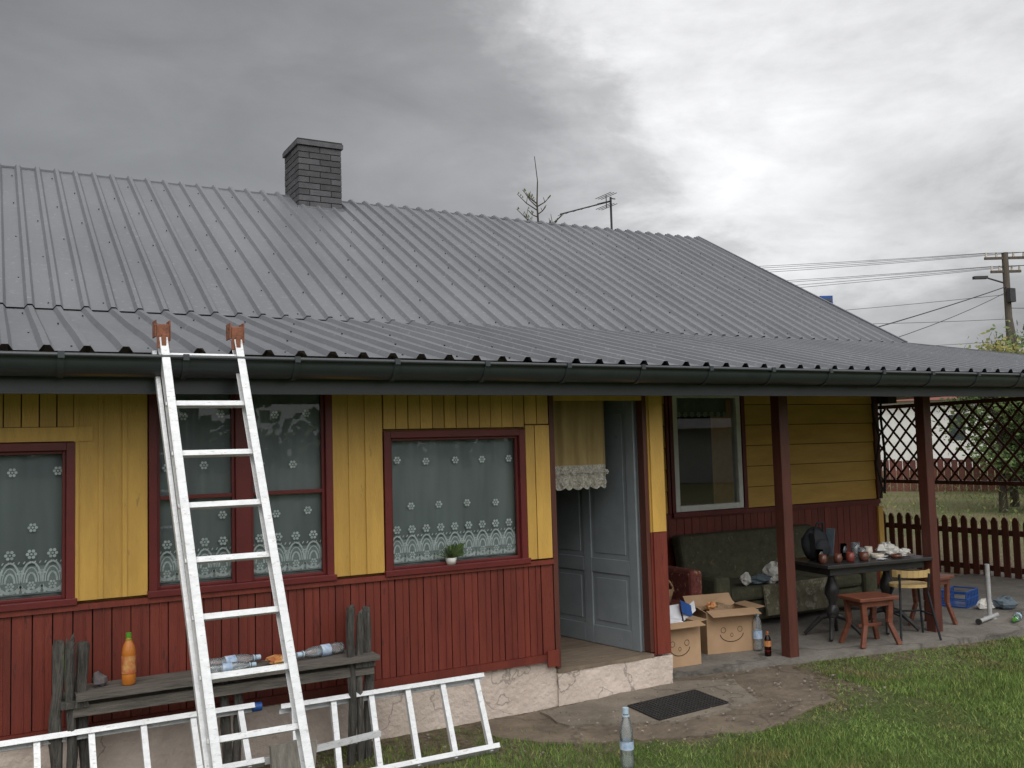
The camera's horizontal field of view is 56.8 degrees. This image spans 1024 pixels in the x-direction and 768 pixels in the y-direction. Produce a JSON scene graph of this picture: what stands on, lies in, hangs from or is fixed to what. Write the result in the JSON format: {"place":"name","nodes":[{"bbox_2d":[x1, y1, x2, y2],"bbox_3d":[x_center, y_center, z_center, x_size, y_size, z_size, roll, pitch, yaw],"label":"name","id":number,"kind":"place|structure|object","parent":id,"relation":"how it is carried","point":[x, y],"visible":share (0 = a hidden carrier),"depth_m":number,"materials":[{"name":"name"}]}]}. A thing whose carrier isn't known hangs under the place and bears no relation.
{"place":"outdoors","nodes":[
{"label":"outdoors","id":0,"kind":"place"},
{"bbox_2d":[0,0,1023,350],"label":"sky","id":1,"kind":"structure","parent":0,"point":[784,133],"materials":[{"name":"grey"}]},
{"bbox_2d":[547,396,653,667],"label":"door jambs","id":2,"kind":"structure","parent":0,"point":[645,529],"depth_m":7.02,"materials":[{"name":"red wood"}]},
{"bbox_2d":[553,401,608,490],"bbox_3d":[0.550,0.421,7.039,0.820,0.720,0.041,1,-4,-29],"label":"door curtain","id":3,"kind":"object","parent":2,"relation":"hanging from","point":[579,441],"depth_m":7.01,"materials":[{"name":"yellow fabric"}]},
{"bbox_2d":[259,470,1023,767],"bbox_3d":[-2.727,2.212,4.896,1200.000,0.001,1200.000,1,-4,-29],"label":"ground","id":4,"kind":"structure","parent":0,"point":[462,742],"depth_m":6.03,"materials":[{"name":"green plant"}]},
{"bbox_2d":[0,702,380,767],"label":"lying ladder","id":5,"kind":"object","parent":4,"relation":"on","point":[92,733],"visible":0.98,"depth_m":4.95,"materials":[{"name":"metal"}]},
{"bbox_2d":[48,604,379,767],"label":"rustic bench","id":6,"kind":"object","parent":4,"relation":"on","point":[79,700],"visible":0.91,"depth_m":5.14,"materials":[{"name":"grey wood"}]},
{"bbox_2d":[93,671,107,686],"bbox_3d":[-2.164,1.553,4.973,0.058,0.100,0.079,-2,-4,10],"label":"stone","id":7,"kind":"object","parent":6,"relation":"on","point":[100,679],"visible":0.98,"depth_m":4.95,"materials":[{"name":"grey stone"}]},
{"bbox_2d":[121,632,135,685],"bbox_3d":[-2.025,1.451,5.004,0.073,0.270,0.073,1,-4,-29],"label":"juice bottle","id":8,"kind":"object","parent":6,"relation":"on","point":[128,664],"visible":1,"depth_m":4.98,"materials":[{"name":"orange plastic"}]},
{"bbox_2d":[210,661,255,672],"bbox_3d":[-1.535,1.552,5.191,0.260,0.055,0.055,0,-4,-26],"label":"plastic bottle","id":9,"kind":"object","parent":6,"relation":"on","point":[228,666],"visible":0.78,"depth_m":5.17,"materials":[{"name":"clear plastic"}]},
{"bbox_2d":[209,654,260,670],"bbox_3d":[-1.565,1.563,5.344,0.300,0.070,0.070,1,-5,-37],"label":"plastic bottle","id":10,"kind":"object","parent":6,"relation":"on","point":[230,658],"visible":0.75,"depth_m":5.33,"materials":[{"name":"clear plastic"}]},
{"bbox_2d":[265,654,283,664],"bbox_3d":[-1.321,1.560,5.383,0.149,0.085,0.116,1,-4,-29],"label":"crumpled wrapper","id":11,"kind":"object","parent":6,"relation":"on","point":[275,659],"visible":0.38,"depth_m":5.35,"materials":[{"name":"orange plastic"}]},
{"bbox_2d":[296,642,344,657],"bbox_3d":[-1.125,1.565,5.551,0.300,0.070,0.070,2,-5,-40],"label":"plastic bottle","id":12,"kind":"object","parent":6,"relation":"on","point":[323,650],"visible":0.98,"depth_m":5.55,"materials":[{"name":"clear plastic"}]},
{"bbox_2d":[152,320,314,767],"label":"leaning ladder","id":13,"kind":"object","parent":4,"relation":"on","point":[203,678],"visible":0.98,"depth_m":4.50,"materials":[{"name":"metal"}]},
{"bbox_2d":[269,740,316,767],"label":"weathered plank","id":14,"kind":"object","parent":4,"relation":"on","point":[284,755],"visible":0.6,"depth_m":5.05,"materials":[{"name":"grey wood"}]},
{"bbox_2d":[0,653,672,767],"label":"foundation","id":15,"kind":"object","parent":4,"relation":"on","point":[520,689],"visible":0.6,"depth_m":6.09,"materials":[{"name":"paint"}]},
{"bbox_2d":[0,531,670,740],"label":"red boards","id":16,"kind":"object","parent":15,"relation":"on","point":[433,626],"visible":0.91,"depth_m":5.81,"materials":[{"name":"paint"}]},
{"bbox_2d":[556,635,653,672],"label":"hall floor","id":17,"kind":"structure","parent":15,"relation":"on","point":[578,654],"depth_m":6.96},
{"bbox_2d":[556,401,644,651],"bbox_3d":[0.611,1.064,7.529,0.060,1.930,1.100,1,-5,-38],"label":"door leaf","id":18,"kind":"object","parent":17,"relation":"on","point":[599,568],"visible":0.59,"depth_m":7.32,"materials":[{"name":"grey wood"}]},
{"bbox_2d":[279,672,499,767],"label":"lying ladder","id":19,"kind":"object","parent":4,"relation":"on","point":[406,691],"visible":0.88,"depth_m":5.52,"materials":[{"name":"metal"}]},
{"bbox_2d":[517,156,564,222],"bbox_3d":[0.634,-0.943,20.778,1.238,8.251,0.346,-2,-4,-1],"label":"bare tree","id":20,"kind":"object","parent":4,"relation":"on","point":[536,205],"visible":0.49,"depth_m":20.98,"materials":[{"name":"brown plant"}]},
{"bbox_2d":[316,665,893,767],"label":"pebbles","id":21,"kind":"object","parent":4,"relation":"on","point":[650,733],"visible":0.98,"depth_m":6.23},
{"bbox_2d":[619,707,633,767],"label":"water bottle","id":22,"kind":"object","parent":4,"relation":"on","point":[626,744],"visible":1,"depth_m":5.28,"materials":[{"name":"clear plastic"}]},
{"bbox_2d":[540,679,758,727],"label":"stone paving","id":23,"kind":"structure","parent":4,"relation":"on","point":[591,710],"depth_m":6.45,"materials":[{"name":"grey stone"}]},
{"bbox_2d":[627,689,728,720],"bbox_3d":[1.129,2.177,6.437,0.711,0.010,0.385,1,-5,-34],"label":"rubber doormat","id":24,"kind":"object","parent":23,"relation":"on","point":[675,705],"visible":1,"depth_m":6.42,"materials":[{"name":"black rubber"}]},
{"bbox_2d":[520,360,878,588],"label":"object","id":25,"kind":"object","parent":4,"relation":"on","point":[705,460],"visible":0.06,"depth_m":10.71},
{"bbox_2d":[3,394,550,733],"bbox_3d":[-3.461,0.943,4.654,8.460,1.900,0.098,1,-4,-29],"label":"wall backing","id":26,"kind":"object","parent":25,"relation":"attached to","point":[142,596],"depth_m":5.26,"materials":[{"name":"brown wood"}]},
{"bbox_2d":[0,442,76,611],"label":"window frame","id":27,"kind":"object","parent":26,"relation":"attached to","point":[66,596],"visible":1,"depth_m":5.14,"materials":[{"name":"red wood"}]},
{"bbox_2d":[0,454,61,599],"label":"lace curtain","id":28,"kind":"object","parent":27,"relation":"attached to","point":[30,525],"visible":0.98,"depth_m":5.14,"materials":[{"name":"white fabric"}]},
{"bbox_2d":[146,394,336,597],"bbox_3d":[-1.601,0.599,5.656,1.100,1.222,0.115,1,-4,-29],"label":"window frame","id":29,"kind":"object","parent":26,"relation":"attached to","point":[242,540],"visible":0.59,"depth_m":5.62,"materials":[{"name":"red wood"}]},
{"bbox_2d":[160,394,321,584],"bbox_3d":[-1.620,0.597,5.702,1.000,1.210,0.030,1,-4,-29],"label":"lace curtain","id":30,"kind":"object","parent":29,"relation":"attached to","point":[288,428],"visible":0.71,"depth_m":5.77,"materials":[{"name":"white fabric"}]},
{"bbox_2d":[0,394,666,600],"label":"yellow boards","id":31,"kind":"object","parent":26,"relation":"attached to","point":[107,434],"visible":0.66,"depth_m":5.91,"materials":[{"name":"paint"}]},
{"bbox_2d":[382,429,530,576],"bbox_3d":[-0.371,0.770,6.323,1.060,0.922,0.115,1,-4,-29],"label":"window frame","id":32,"kind":"object","parent":26,"relation":"attached to","point":[520,498],"visible":0.96,"depth_m":6.30,"materials":[{"name":"red wood"}]},
{"bbox_2d":[437,542,465,564],"bbox_3d":[-0.401,1.120,6.248,0.208,0.139,0.080,1,-4,-29],"label":"potted plant","id":33,"kind":"object","parent":32,"relation":"on","point":[455,551],"visible":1,"depth_m":6.24,"materials":[{"name":"green plant"}]},
{"bbox_2d":[391,438,515,565],"bbox_3d":[-0.390,0.768,6.369,0.960,0.910,0.030,1,-4,-29],"label":"lace curtain","id":34,"kind":"object","parent":32,"relation":"attached to","point":[448,492],"visible":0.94,"depth_m":6.37,"materials":[{"name":"white fabric"}]},
{"bbox_2d":[0,351,1023,396],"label":"gutter","id":35,"kind":"object","parent":25,"relation":"attached to","point":[28,372],"visible":1,"depth_m":5.68,"materials":[{"name":"metal"}]},
{"bbox_2d":[0,303,1023,371],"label":"skirt roof sheets","id":36,"kind":"object","parent":25,"relation":"on","point":[113,330],"visible":0.99,"depth_m":6.91,"materials":[{"name":"metal"}]},
{"bbox_2d":[0,163,903,342],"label":"roof sheets","id":37,"kind":"object","parent":36,"relation":"on","point":[92,262],"visible":0.98,"depth_m":9.62,"materials":[{"name":"metal"}]},
{"bbox_2d":[282,137,344,211],"bbox_3d":[-2.388,-2.335,11.369,0.560,1.025,0.630,1,-4,-29],"label":"chimney","id":38,"kind":"object","parent":37,"relation":"on","point":[313,179],"visible":0.66,"depth_m":11.14,"materials":[{"name":"brick"}]},
{"bbox_2d":[11,175,881,359],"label":"roof screws","id":39,"kind":"object","parent":37,"relation":"attached to","point":[382,278],"visible":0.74,"depth_m":8.91,"materials":[{"name":"metal"}]},
{"bbox_2d":[558,192,615,229],"bbox_3d":[1.109,-2.342,13.701,0.963,0.860,0.400,1,-4,-29],"label":"tv antenna","id":40,"kind":"object","parent":37,"relation":"on","point":[610,206],"visible":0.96,"depth_m":13.87,"materials":[{"name":"metal"}]},
{"bbox_2d":[1,165,1023,399],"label":"roof trims","id":41,"kind":"object","parent":25,"relation":"on","point":[834,305],"visible":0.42,"depth_m":11.77,"materials":[{"name":"metal"}]},
{"bbox_2d":[0,200,694,361],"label":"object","id":42,"kind":"object","parent":41,"relation":"on","point":[84,349],"visible":0.06,"depth_m":13.24,"materials":[{"name":"metal"}]},
{"bbox_2d":[667,396,745,517],"bbox_3d":[2.026,0.732,9.916,0.970,1.275,0.105,1,-4,-29],"label":"porch window frame","id":43,"kind":"object","parent":25,"relation":"in","point":[736,506],"visible":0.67,"depth_m":9.84,"materials":[{"name":"grey wood"}]},
{"bbox_2d":[676,398,726,416],"bbox_3d":[1.968,0.229,10.080,0.800,0.246,0.044,1,-4,-29],"label":"porch window valance","id":44,"kind":"object","parent":43,"relation":"hanging from","point":[697,407],"visible":0.79,"depth_m":10.11,"materials":[{"name":"fabric"}]},
{"bbox_2d":[662,396,884,587],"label":"porch wall boards","id":45,"kind":"object","parent":25,"relation":"attached to","point":[857,519],"visible":0.41,"depth_m":10.67,"materials":[{"name":"yellow wood"}]},
{"bbox_2d":[872,396,885,497],"bbox_3d":[4.309,0.706,11.081,0.197,1.256,0.051,1,-4,-29],"label":"hanging cable","id":46,"kind":"object","parent":25,"relation":"hanging from","point":[883,487],"visible":0.9,"depth_m":11.08,"materials":[{"name":"rubber"}]},
{"bbox_2d":[878,397,1023,485],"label":"lattice screen","id":47,"kind":"object","parent":25,"relation":"attached to","point":[1005,482],"visible":0.62,"depth_m":12.20,"materials":[{"name":"brown wood"}]},
{"bbox_2d":[819,296,832,302],"bbox_3d":[8.475,0.449,25.135,0.346,5.625,0.101,-2,-4,0],"label":"blue sign","id":48,"kind":"object","parent":4,"relation":"on","point":[829,298],"visible":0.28,"depth_m":25.29,"materials":[{"name":"plastic"}]},
{"bbox_2d":[881,458,1023,490],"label":"board fence","id":49,"kind":"object","parent":4,"relation":"on","point":[954,464],"visible":0.34,"depth_m":30.83,"materials":[{"name":"brown wood"}]},
{"bbox_2d":[881,464,1023,545],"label":"weeds","id":50,"kind":"object","parent":4,"relation":"on","point":[1016,511],"visible":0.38,"depth_m":21.67,"materials":[{"name":"green plant"}]},
{"bbox_2d":[883,511,1023,578],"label":"picket fence","id":51,"kind":"object","parent":4,"relation":"on","point":[994,532],"visible":0.63,"depth_m":12.11,"materials":[{"name":"brown wood"}]},
{"bbox_2d":[931,344,1023,512],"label":"leafy tree","id":52,"kind":"object","parent":4,"relation":"on","point":[998,445],"visible":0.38,"depth_m":21.94,"materials":[{"name":"green plant"}]},
{"bbox_2d":[948,330,1023,506],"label":"leafy tree","id":53,"kind":"object","parent":4,"relation":"on","point":[997,346],"visible":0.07,"depth_m":23.29,"materials":[{"name":"green plant"}]},
{"bbox_2d":[955,316,1023,472],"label":"leafy tree","id":54,"kind":"object","parent":4,"relation":"on","point":[1010,345],"visible":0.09,"depth_m":28.71,"materials":[{"name":"green plant"}]},
{"bbox_2d":[971,350,1023,478],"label":"leafy tree","id":55,"kind":"object","parent":4,"relation":"on","point":[1016,444],"visible":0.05,"depth_m":22.38,"materials":[{"name":"green plant"}]},
{"bbox_2d":[972,251,1023,472],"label":"utility pole","id":56,"kind":"object","parent":4,"relation":"on","point":[1009,294],"visible":0.45,"depth_m":34.61,"materials":[{"name":"brown wood"}]},
{"bbox_2d":[768,252,1023,344],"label":"overhead wires","id":57,"kind":"object","parent":56,"relation":"attached to","point":[976,255],"visible":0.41,"depth_m":35.13,"materials":[{"name":"black metal"}]},
{"bbox_2d":[488,664,835,745],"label":"garden path","id":58,"kind":"structure","parent":0,"point":[543,726],"depth_m":6.16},
{"bbox_2d":[669,580,673,603],"bbox_3d":[1.285,1.818,8.353,0.283,0.230,0.278,1,-4,-29],"label":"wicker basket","id":59,"kind":"object","parent":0,"point":[671,589],"visible":0.22,"depth_m":8.29,"materials":[{"name":"brown wicker"}]},
{"bbox_2d":[660,364,1023,403],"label":"porch ceiling","id":60,"kind":"structure","parent":0,"point":[889,399],"depth_m":8.91,"materials":[{"name":"wood"}]},
{"bbox_2d":[673,571,1023,678],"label":"porch floor","id":61,"kind":"structure","parent":0,"point":[815,643],"depth_m":8.47,"materials":[{"name":"concrete"}]},
{"bbox_2d":[668,565,701,616],"bbox_3d":[1.210,1.943,8.621,0.790,0.740,0.700,1,-4,-29],"label":"red armchair","id":62,"kind":"object","parent":61,"relation":"on","point":[686,581],"visible":0.04,"depth_m":8.53,"materials":[{"name":"fabric"}]},
{"bbox_2d":[670,616,706,667],"bbox_3d":[1.271,2.039,7.571,0.549,0.392,0.412,0,-4,-25],"label":"cardboard box","id":63,"kind":"object","parent":61,"relation":"on","point":[685,644],"visible":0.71,"depth_m":7.48,"materials":[{"name":"brown cardboard"}]},
{"bbox_2d":[670,600,695,622],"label":"paper scraps","id":64,"kind":"object","parent":63,"relation":"in","point":[688,610],"visible":0.27,"depth_m":7.70,"materials":[{"name":"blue paper"}]},
{"bbox_2d":[678,592,763,654],"bbox_3d":[1.796,2.045,8.087,0.654,0.420,0.538,0,-4,-17],"label":"cardboard box","id":65,"kind":"object","parent":61,"relation":"on","point":[726,631],"visible":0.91,"depth_m":7.94,"materials":[{"name":"brown cardboard"}]},
{"bbox_2d":[701,594,734,612],"bbox_3d":[1.782,1.907,8.094,0.360,0.155,0.239,1,-4,-29],"label":"crumpled wrapper","id":66,"kind":"object","parent":65,"relation":"in","point":[726,601],"visible":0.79,"depth_m":8.07,"materials":[{"name":"paper"}]},
{"bbox_2d":[752,609,762,650],"bbox_3d":[2.064,2.071,7.972,0.080,0.340,0.080,1,-4,-29],"label":"plastic bottle","id":67,"kind":"object","parent":61,"relation":"on","point":[757,633],"visible":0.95,"depth_m":7.96,"materials":[{"name":"clear plastic"}]},
{"bbox_2d":[764,631,771,656],"bbox_3d":[2.093,2.126,7.754,0.059,0.200,0.059,1,-4,-29],"label":"drink bottle","id":68,"kind":"object","parent":61,"relation":"on","point":[767,647],"visible":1,"depth_m":7.73,"materials":[{"name":"brown glass"}]},
{"bbox_2d":[672,524,877,619],"bbox_3d":[2.615,1.918,9.573,2.150,0.840,0.840,1,-4,-29],"label":"olive sofa","id":69,"kind":"object","parent":61,"relation":"on","point":[722,561],"visible":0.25,"depth_m":9.57,"materials":[{"name":"fabric"}]},
{"bbox_2d":[740,572,777,585],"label":"folded clothes","id":70,"kind":"object","parent":69,"relation":"on","point":[746,579],"visible":0.96,"depth_m":9.02,"materials":[{"name":"blue fabric"}]},
{"bbox_2d":[762,561,777,578],"bbox_3d":[2.583,1.851,9.293,0.258,0.230,0.233,1,-4,-29],"label":"white plastic bag","id":71,"kind":"object","parent":69,"relation":"on","point":[770,568],"visible":0.37,"depth_m":9.23,"materials":[{"name":"white plastic"}]},
{"bbox_2d":[762,577,828,615],"bbox_3d":[2.757,2.045,9.137,0.840,0.280,0.064,1,-4,-29],"label":"sofa blanket","id":72,"kind":"object","parent":69,"relation":"on","point":[810,594],"visible":0.64,"depth_m":9.16,"materials":[{"name":"fabric"}]},
{"bbox_2d":[770,396,798,657],"bbox_3d":[2.241,1.151,7.792,0.100,2.170,0.100,1,-4,-29],"label":"porch post","id":73,"kind":"object","parent":61,"relation":"on","point":[784,532],"visible":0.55,"depth_m":7.75,"materials":[{"name":"red wood"}]},
{"bbox_2d":[795,551,932,641],"bbox_3d":[3.137,1.910,8.556,1.160,0.672,0.620,0,-4,-21],"label":"dark table","id":74,"kind":"object","parent":61,"relation":"on","point":[830,569],"visible":0.63,"depth_m":8.41,"materials":[{"name":"black wood"}]},
{"bbox_2d":[801,522,834,559],"bbox_3d":[2.753,1.421,8.544,0.322,0.355,0.214,1,-4,-29],"label":"black backpack","id":75,"kind":"object","parent":74,"relation":"on","point":[813,538],"visible":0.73,"depth_m":8.49,"materials":[{"name":"fabric"}]},
{"bbox_2d":[815,549,823,562],"bbox_3d":[2.711,1.514,8.342,0.070,0.110,0.070,1,-4,-29],"label":"glass jar","id":76,"kind":"object","parent":74,"relation":"on","point":[819,551],"visible":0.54,"depth_m":8.32,"materials":[{"name":"black glass"}]},
{"bbox_2d":[819,554,826,563],"bbox_3d":[2.708,1.522,8.233,0.078,0.080,0.065,-2,-4,5],"label":"ceramic mug","id":77,"kind":"object","parent":74,"relation":"on","point":[822,558],"visible":1,"depth_m":8.21,"materials":[{"name":"brown ceramic"}]},
{"bbox_2d":[833,553,842,562],"bbox_3d":[2.850,1.520,8.265,0.082,0.080,0.069,-2,-4,7],"label":"ceramic mug","id":78,"kind":"object","parent":74,"relation":"on","point":[838,558],"visible":1,"depth_m":8.24,"materials":[{"name":"brown ceramic"}]},
{"bbox_2d":[840,543,846,559],"bbox_3d":[2.973,1.502,8.488,0.060,0.140,0.060,1,-4,-29],"label":"glass jar","id":79,"kind":"object","parent":74,"relation":"on","point":[843,548],"visible":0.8,"depth_m":8.46,"materials":[{"name":"glass"}]},
{"bbox_2d":[846,552,854,561],"bbox_3d":[2.969,1.517,8.297,0.082,0.085,0.069,-2,-4,7],"label":"ceramic mug","id":80,"kind":"object","parent":74,"relation":"on","point":[850,556],"visible":1,"depth_m":8.27,"materials":[{"name":"red ceramic"}]},
{"bbox_2d":[850,542,859,556],"bbox_3d":[3.140,1.514,8.660,0.079,0.130,0.079,1,-4,-29],"label":"glass jar","id":81,"kind":"object","parent":74,"relation":"on","point":[855,546],"visible":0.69,"depth_m":8.63,"materials":[{"name":"clear glass"}]},
{"bbox_2d":[857,547,865,557],"bbox_3d":[3.135,1.517,8.485,0.070,0.100,0.070,1,-4,-29],"label":"glass jar","id":82,"kind":"object","parent":74,"relation":"on","point":[861,549],"visible":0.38,"depth_m":8.47,"materials":[{"name":"clear glass"}]},
{"bbox_2d":[859,552,868,560],"bbox_3d":[3.113,1.522,8.366,0.089,0.075,0.080,-2,-4,10],"label":"ceramic mug","id":83,"kind":"object","parent":74,"relation":"on","point":[863,556],"visible":1,"depth_m":8.33,"materials":[{"name":"brown ceramic"}]},
{"bbox_2d":[864,546,872,556],"bbox_3d":[3.263,1.530,8.654,0.082,0.090,0.069,-2,-4,7],"label":"ceramic mug","id":84,"kind":"object","parent":74,"relation":"on","point":[869,549],"visible":0.59,"depth_m":8.63,"materials":[{"name":"white ceramic"}]},
{"bbox_2d":[870,553,883,558],"bbox_3d":[3.282,1.545,8.507,0.119,0.040,0.119,1,-4,-29],"label":"ceramic bowl","id":85,"kind":"object","parent":74,"relation":"on","point":[876,555],"visible":0.98,"depth_m":8.46,"materials":[{"name":"white ceramic"}]},
{"bbox_2d":[875,541,910,555],"bbox_3d":[3.489,1.516,8.670,0.222,0.155,0.312,10,-12,-71],"label":"white plastic bag","id":86,"kind":"object","parent":74,"relation":"on","point":[887,548],"visible":0.75,"depth_m":8.63,"materials":[{"name":"white plastic"}]},
{"bbox_2d":[878,554,912,559],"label":"paper scraps","id":87,"kind":"object","parent":74,"relation":"on","point":[899,556],"visible":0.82,"depth_m":8.51,"materials":[{"name":"white paper"}]},
{"bbox_2d":[890,554,901,557],"bbox_3d":[3.452,1.545,8.509,0.099,0.030,0.099,1,-4,-29],"label":"ceramic bowl","id":88,"kind":"object","parent":74,"relation":"on","point":[894,555],"visible":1,"depth_m":8.48,"materials":[{"name":"brown ceramic"}]},
{"bbox_2d":[837,591,901,648],"bbox_3d":[3.060,2.021,8.115,0.418,0.417,0.307,0,-4,-19],"label":"wooden stool","id":89,"kind":"object","parent":61,"relation":"on","point":[872,600],"visible":1,"depth_m":8.05,"materials":[{"name":"brown wood"}]},
{"bbox_2d":[889,569,941,640],"bbox_3d":[3.521,1.931,8.353,0.359,0.593,0.369,-2,-4,1],"label":"chair","id":90,"kind":"object","parent":61,"relation":"on","point":[900,584],"visible":0.91,"depth_m":8.27,"materials":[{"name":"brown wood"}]},
{"bbox_2d":[914,397,942,632],"bbox_3d":[3.791,1.165,8.625,0.100,2.170,0.100,1,-4,-29],"label":"porch post","id":91,"kind":"object","parent":61,"relation":"on","point":[926,481],"visible":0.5,"depth_m":8.59,"materials":[{"name":"red wood"}]},
{"bbox_2d":[906,573,957,625],"bbox_3d":[3.916,2.020,8.841,0.358,0.466,0.308,2,-5,-39],"label":"wooden stool","id":92,"kind":"object","parent":61,"relation":"on","point":[945,580],"visible":0.45,"depth_m":8.82,"materials":[{"name":"brown wood"}]},
{"bbox_2d":[941,586,978,608],"bbox_3d":[4.653,2.212,9.840,0.256,0.164,0.368,-5,-5,44],"label":"blue crate","id":93,"kind":"object","parent":61,"relation":"on","point":[957,603],"visible":0.77,"depth_m":9.80,"materials":[{"name":"plastic"}]},
{"bbox_2d":[975,564,998,624],"bbox_3d":[4.458,1.984,8.976,0.478,0.515,0.120,2,-5,-45],"label":"steel pipe","id":94,"kind":"object","parent":61,"relation":"on","point":[990,615],"visible":1,"depth_m":9.07,"materials":[{"name":"metal"}]},
{"bbox_2d":[977,595,1018,609],"bbox_3d":[4.901,2.214,9.552,0.426,0.154,0.221,-1,-4,-6],"label":"rag pile","id":95,"kind":"object","parent":61,"relation":"on","point":[1004,602],"visible":0.81,"depth_m":9.51,"materials":[{"name":"blue fabric"}]},
{"bbox_2d":[1012,611,1022,621],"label":"green bottle","id":96,"kind":"object","parent":61,"relation":"on","point":[1015,618],"visible":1,"depth_m":8.91,"materials":[{"name":"plastic"}]},
{"bbox_2d":[878,397,995,470],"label":"neighbour house","id":97,"kind":"structure","parent":0,"point":[900,431],"depth_m":51.35,"materials":[{"name":"white paint"}]}
]}

